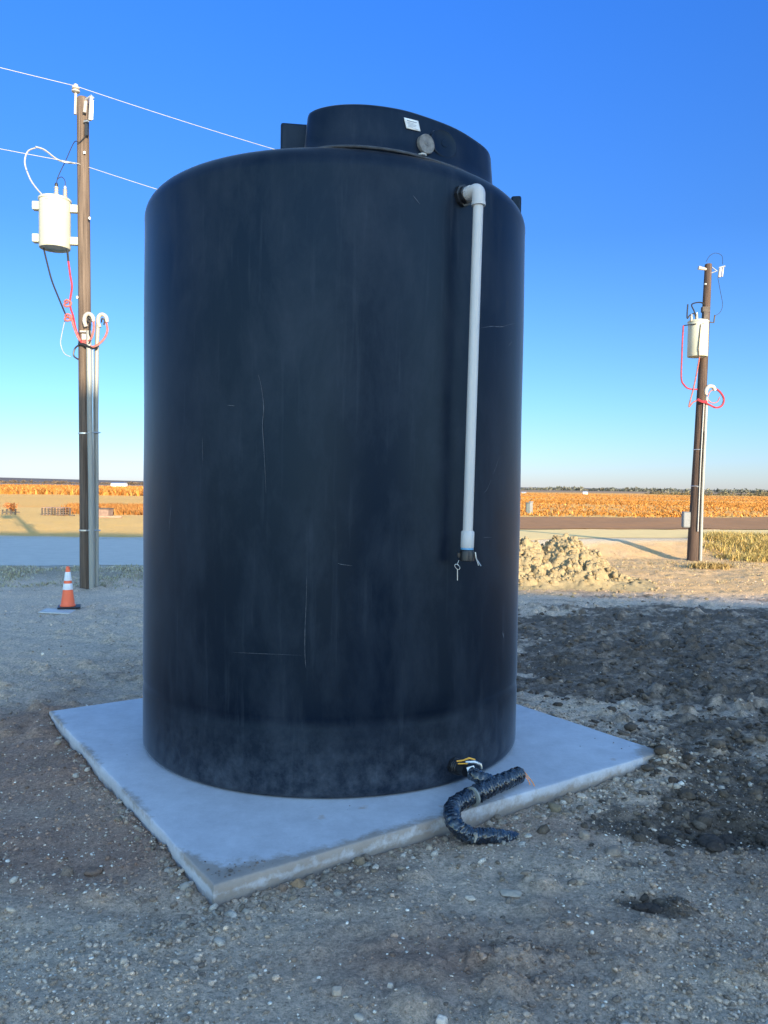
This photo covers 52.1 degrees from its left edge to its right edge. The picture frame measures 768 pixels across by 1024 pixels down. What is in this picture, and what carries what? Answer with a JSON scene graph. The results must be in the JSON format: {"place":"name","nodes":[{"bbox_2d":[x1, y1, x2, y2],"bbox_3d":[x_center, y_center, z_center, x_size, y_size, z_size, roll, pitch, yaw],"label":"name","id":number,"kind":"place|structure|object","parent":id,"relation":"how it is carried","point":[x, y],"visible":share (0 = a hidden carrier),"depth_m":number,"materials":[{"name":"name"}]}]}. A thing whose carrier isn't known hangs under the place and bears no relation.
{"place":"outdoors","nodes":[
{"label":"outdoors","id":0,"kind":"place"},
{"bbox_2d":[0,538,142,565],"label":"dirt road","id":1,"kind":"structure","parent":0,"point":[43,551],"depth_m":20.62,"materials":[{"name":"grey asphalt"}]},
{"bbox_2d":[0,477,755,491],"bbox_3d":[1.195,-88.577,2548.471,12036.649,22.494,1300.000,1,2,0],"label":"hills","id":2,"kind":"structure","parent":0,"point":[41,480],"depth_m":2582.66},
{"bbox_2d":[0,483,767,1023],"bbox_3d":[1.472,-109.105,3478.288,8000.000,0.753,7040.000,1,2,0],"label":"ground","id":3,"kind":"structure","parent":0,"point":[404,973],"depth_m":3.78,"materials":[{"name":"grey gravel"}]},
{"bbox_2d":[4,502,17,511],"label":"dry shrub","id":4,"kind":"object","parent":3,"relation":"on","point":[11,506],"visible":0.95,"depth_m":46.01,"materials":[{"name":"orange plant"}]},
{"bbox_2d":[41,507,56,514],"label":"pallet stack","id":5,"kind":"object","parent":3,"relation":"on","point":[48,512],"visible":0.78,"depth_m":44.07,"materials":[{"name":"brown wood"}]},
{"bbox_2d":[38,608,76,613],"bbox_3d":[-4.589,1.396,11.046,0.420,0.036,0.340,1,2,-6],"label":"board","id":6,"kind":"object","parent":3,"relation":"on","point":[55,611],"visible":1,"depth_m":10.99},
{"bbox_2d":[54,507,69,515],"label":"pallet stack","id":7,"kind":"object","parent":3,"relation":"on","point":[62,510],"visible":0.92,"depth_m":44.08,"materials":[{"name":"wood"}]},
{"bbox_2d":[24,84,108,588],"bbox_3d":[-5.440,-2.790,13.470,1.423,8.922,0.535,1,2,0],"label":"utility pole","id":8,"kind":"object","parent":3,"relation":"on","point":[56,210],"visible":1,"depth_m":13.39,"materials":[{"name":"brown wood"}]},
{"bbox_2d":[1,146,156,189],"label":"overhead wire","id":9,"kind":"object","parent":8,"relation":"attached to","point":[62,161],"visible":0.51,"depth_m":13.17,"materials":[{"name":"metal"}]},
{"bbox_2d":[0,67,272,148],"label":"overhead wire","id":10,"kind":"object","parent":8,"relation":"attached to","point":[133,105],"visible":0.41,"depth_m":13.85,"materials":[{"name":"metal"}]},
{"bbox_2d":[60,865,74,876],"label":"dirt clod","id":11,"kind":"object","parent":3,"relation":"on","point":[67,871],"visible":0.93,"depth_m":3.65,"materials":[{"name":"grey soil"}]},
{"bbox_2d":[57,566,80,608],"bbox_3d":[-4.533,1.077,11.307,0.310,0.595,0.310,0,2,-20],"label":"traffic cone","id":12,"kind":"object","parent":3,"relation":"on","point":[67,601],"visible":1,"depth_m":11.25,"materials":[{"name":"orange plastic"}]},
{"bbox_2d":[0,484,142,495],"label":"brush band","id":13,"kind":"object","parent":3,"relation":"on","point":[55,489],"visible":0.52,"depth_m":122.47,"materials":[{"name":"orange plant"}]},
{"bbox_2d":[0,563,142,588],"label":"verge scrub","id":14,"kind":"object","parent":3,"relation":"on","point":[10,574],"visible":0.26,"depth_m":15.28,"materials":[{"name":"plant"}]},
{"bbox_2d":[0,479,142,484],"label":"horizon brush","id":15,"kind":"object","parent":3,"relation":"on","point":[63,482],"visible":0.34,"depth_m":1146.87,"materials":[{"name":"brown plant"}]},
{"bbox_2d":[84,867,102,876],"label":"dirt clod","id":16,"kind":"object","parent":3,"relation":"on","point":[92,871],"visible":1,"depth_m":3.65,"materials":[{"name":"soil"}]},
{"bbox_2d":[61,502,142,514],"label":"dry brush","id":17,"kind":"object","parent":3,"relation":"on","point":[126,509],"visible":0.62,"depth_m":50.48,"materials":[{"name":"orange plant"}]},
{"bbox_2d":[99,508,113,515],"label":"storage box","id":18,"kind":"object","parent":3,"relation":"on","point":[105,511],"visible":0.37,"depth_m":43.13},
{"bbox_2d":[99,516,121,517],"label":"timber","id":19,"kind":"object","parent":3,"relation":"on","point":[110,516],"visible":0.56,"depth_m":41.38,"materials":[{"name":"beige wood"}]},
{"bbox_2d":[111,482,127,486],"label":"white shed","id":20,"kind":"structure","parent":3,"relation":"on","point":[117,484],"depth_m":298.52,"materials":[{"name":"paint"}]},
{"bbox_2d":[278,883,287,891],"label":"stone","id":21,"kind":"object","parent":3,"relation":"on","point":[282,887],"visible":1,"depth_m":3.52,"materials":[{"name":"grey stone"}]},
{"bbox_2d":[290,878,304,888],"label":"stone","id":22,"kind":"object","parent":3,"relation":"on","point":[298,883],"visible":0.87,"depth_m":3.56,"materials":[{"name":"beige stone"}]},
{"bbox_2d":[305,879,313,886],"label":"stone","id":23,"kind":"object","parent":3,"relation":"on","point":[308,882],"visible":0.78,"depth_m":3.58,"materials":[{"name":"white stone"}]},
{"bbox_2d":[331,986,342,995],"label":"stone","id":24,"kind":"object","parent":3,"relation":"on","point":[336,990],"visible":1,"depth_m":2.79,"materials":[{"name":"grey stone"}]},
{"bbox_2d":[49,698,657,907],"bbox_3d":[-0.342,1.615,5.595,3.186,0.126,3.141,-1,2,-35],"label":"concrete pad","id":25,"kind":"object","parent":3,"relation":"on","point":[192,825],"visible":0.35,"depth_m":4.30,"materials":[{"name":"grey concrete"}]},
{"bbox_2d":[143,104,524,797],"bbox_3d":[-0.347,-0.386,5.573,2.603,3.873,2.603,1,2,0],"label":"water tank","id":26,"kind":"object","parent":25,"relation":"on","point":[333,394],"visible":1,"depth_m":4.38,"materials":[{"name":"black plastic"}]},
{"bbox_2d":[443,757,534,844],"bbox_3d":[0.565,1.594,4.307,0.421,0.366,0.793,1,2,19],"label":"wrapped hose","id":27,"kind":"object","parent":26,"relation":"attached to","point":[485,786],"visible":0.94,"depth_m":4.20,"materials":[{"name":"black plastic"}]},
{"bbox_2d":[204,738,621,876],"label":"dried mud","id":28,"kind":"structure","parent":25,"relation":"on","point":[230,870],"depth_m":3.53,"materials":[{"name":"grey soil"}]},
{"bbox_2d":[354,856,365,865],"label":"stone","id":29,"kind":"object","parent":3,"relation":"on","point":[359,861],"visible":0.99,"depth_m":3.78,"materials":[{"name":"beige stone"}]},
{"bbox_2d":[387,982,393,988],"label":"stone","id":30,"kind":"object","parent":3,"relation":"on","point":[390,985],"visible":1,"depth_m":2.84,"materials":[{"name":"grey stone"}]},
{"bbox_2d":[36,690,765,956],"bbox_3d":[0.479,1.627,5.357,4.730,0.206,4.102,0,2,-31],"label":"edge rubble","id":31,"kind":"object","parent":3,"relation":"on","point":[186,884],"visible":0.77,"depth_m":3.92,"materials":[{"name":"grey gravel"}]},
{"bbox_2d":[435,1014,447,1023],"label":"stone","id":32,"kind":"object","parent":3,"relation":"on","point":[441,1019],"visible":1,"depth_m":2.66,"materials":[{"name":"white stone"}]},
{"bbox_2d":[465,895,475,901],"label":"stone","id":33,"kind":"object","parent":3,"relation":"on","point":[470,898],"visible":1,"depth_m":3.46,"materials":[{"name":"white stone"}]},
{"bbox_2d":[499,889,521,897],"bbox_3d":[0.571,1.718,3.534,0.100,0.024,0.069,1,2,0],"label":"stone","id":34,"kind":"object","parent":3,"relation":"on","point":[511,893],"visible":0.97,"depth_m":3.52,"materials":[{"name":"white stone"}]},
{"bbox_2d":[525,502,529,513],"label":"utility pedestal","id":35,"kind":"object","parent":3,"relation":"on","point":[527,506],"visible":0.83,"depth_m":45.91,"materials":[{"name":"grey metal"}]},
{"bbox_2d":[529,501,532,512],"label":"utility pedestal","id":36,"kind":"object","parent":3,"relation":"on","point":[531,506],"visible":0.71,"depth_m":46.21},
{"bbox_2d":[548,802,561,812],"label":"stone","id":37,"kind":"object","parent":3,"relation":"on","point":[554,807],"visible":0.86,"depth_m":4.43,"materials":[{"name":"beige stone"}]},
{"bbox_2d":[562,796,572,802],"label":"stone","id":38,"kind":"object","parent":3,"relation":"on","point":[567,799],"visible":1,"depth_m":4.58,"materials":[{"name":"grey stone"}]},
{"bbox_2d":[576,793,585,797],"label":"stone","id":39,"kind":"object","parent":3,"relation":"on","point":[580,795],"visible":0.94,"depth_m":4.64,"materials":[{"name":"white stone"}]},
{"bbox_2d":[578,830,589,839],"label":"stone","id":40,"kind":"object","parent":3,"relation":"on","point":[584,835],"visible":1,"depth_m":4.11,"materials":[{"name":"white stone"}]},
{"bbox_2d":[604,845,620,856],"bbox_3d":[1.151,1.701,3.939,0.099,0.040,0.096,1,2,0],"label":"stone","id":41,"kind":"object","parent":3,"relation":"on","point":[614,850],"visible":0.99,"depth_m":3.92,"materials":[{"name":"white stone"}]},
{"bbox_2d":[518,533,708,599],"bbox_3d":[2.878,1.036,15.927,7.017,1.224,5.425,1,2,0],"label":"dirt pile","id":42,"kind":"object","parent":3,"relation":"on","point":[563,562],"visible":0.37,"depth_m":14.95,"materials":[{"name":"beige soil"}]},
{"bbox_2d":[634,904,647,911],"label":"soil clod","id":43,"kind":"object","parent":3,"relation":"on","point":[641,907],"visible":0.92,"depth_m":3.41,"materials":[{"name":"grey soil"}]},
{"bbox_2d":[520,493,767,517],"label":"crops","id":44,"kind":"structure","parent":3,"relation":"on","point":[756,504],"depth_m":76.56,"materials":[{"name":"orange plant"}]},
{"bbox_2d":[521,486,767,492],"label":"horizon trees","id":45,"kind":"object","parent":3,"relation":"on","point":[580,488],"visible":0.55,"depth_m":946.02,"materials":[{"name":"green plant"}]},
{"bbox_2d":[641,764,654,771],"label":"soil clod","id":46,"kind":"object","parent":3,"relation":"on","point":[647,767],"visible":1,"depth_m":5.01,"materials":[{"name":"soil"}]},
{"bbox_2d":[643,903,662,913],"bbox_3d":[1.173,1.743,3.430,0.091,0.059,0.080,2,2,32],"label":"soil clod","id":47,"kind":"object","parent":3,"relation":"on","point":[653,908],"visible":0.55,"depth_m":3.41,"materials":[{"name":"grey soil"}]},
{"bbox_2d":[677,789,696,799],"bbox_3d":[1.806,1.684,4.682,0.101,0.058,0.102,1,2,0],"label":"soil clod","id":48,"kind":"object","parent":3,"relation":"on","point":[687,794],"visible":1,"depth_m":4.65,"materials":[{"name":"soil"}]},
{"bbox_2d":[607,552,767,586],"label":"stubble","id":49,"kind":"object","parent":3,"relation":"on","point":[663,568],"visible":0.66,"depth_m":18.65,"materials":[{"name":"beige plant"}]},
{"bbox_2d":[680,253,724,560],"bbox_3d":[8.108,-2.531,20.287,1.265,8.344,0.663,0,2,-30],"label":"utility pole","id":50,"kind":"object","parent":3,"relation":"on","point":[697,347],"visible":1,"depth_m":20.30,"materials":[{"name":"brown wood"}]},
{"bbox_2d":[646,490,767,495],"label":"trees","id":51,"kind":"object","parent":3,"relation":"on","point":[757,493],"visible":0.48,"depth_m":260.01,"materials":[{"name":"green plant"}]},
{"bbox_2d":[677,561,737,569],"bbox_3d":[7.731,1.246,18.656,1.410,0.162,1.080,1,2,0],"label":"straw tuft","id":52,"kind":"object","parent":3,"relation":"on","point":[711,564],"visible":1,"depth_m":18.51,"materials":[{"name":"beige plant"}]},
{"bbox_2d":[696,834,723,846],"bbox_3d":[1.714,1.744,4.124,0.145,0.075,0.148,1,2,0],"label":"soil clod","id":53,"kind":"object","parent":3,"relation":"on","point":[703,840],"visible":0.49,"depth_m":4.11,"materials":[{"name":"grey soil"}]},
{"bbox_2d":[706,842,726,852],"bbox_3d":[1.698,1.710,4.009,0.108,0.051,0.101,1,2,0],"label":"soil clod","id":54,"kind":"object","parent":3,"relation":"on","point":[718,847],"visible":1,"depth_m":3.99,"materials":[{"name":"grey soil"}]},
{"bbox_2d":[719,834,736,845],"bbox_3d":[1.859,1.771,4.240,0.122,0.061,0.125,1,2,0],"label":"soil clod","id":55,"kind":"object","parent":3,"relation":"on","point":[727,838],"visible":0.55,"depth_m":4.22,"materials":[{"name":"grey soil"}]},
{"bbox_2d":[702,529,767,562],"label":"bank weeds","id":56,"kind":"object","parent":3,"relation":"on","point":[756,549],"visible":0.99,"depth_m":22.37,"materials":[{"name":"yellow plant"}]},
{"bbox_2d":[0,0,767,490],"label":"sky","id":57,"kind":"structure","parent":0,"point":[631,136],"materials":[{"name":"blue"}]},
{"bbox_2d":[516,599,767,906],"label":"churned soil","id":58,"kind":"structure","parent":0,"point":[701,822],"depth_m":5.67,"materials":[{"name":"brown soil"}]},
{"bbox_2d":[654,745,668,754],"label":"soil clod","id":59,"kind":"object","parent":58,"relation":"on","point":[660,750],"visible":1,"depth_m":5.15,"materials":[{"name":"soil"}]},
{"bbox_2d":[520,517,767,528],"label":"asphalt road","id":60,"kind":"structure","parent":0,"point":[635,523],"depth_m":34.17,"materials":[{"name":"grey asphalt"}]},
{"bbox_2d":[520,529,767,539],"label":"sand road","id":61,"kind":"structure","parent":0,"point":[583,533],"depth_m":26.04,"materials":[{"name":"beige sand"}]}
]}

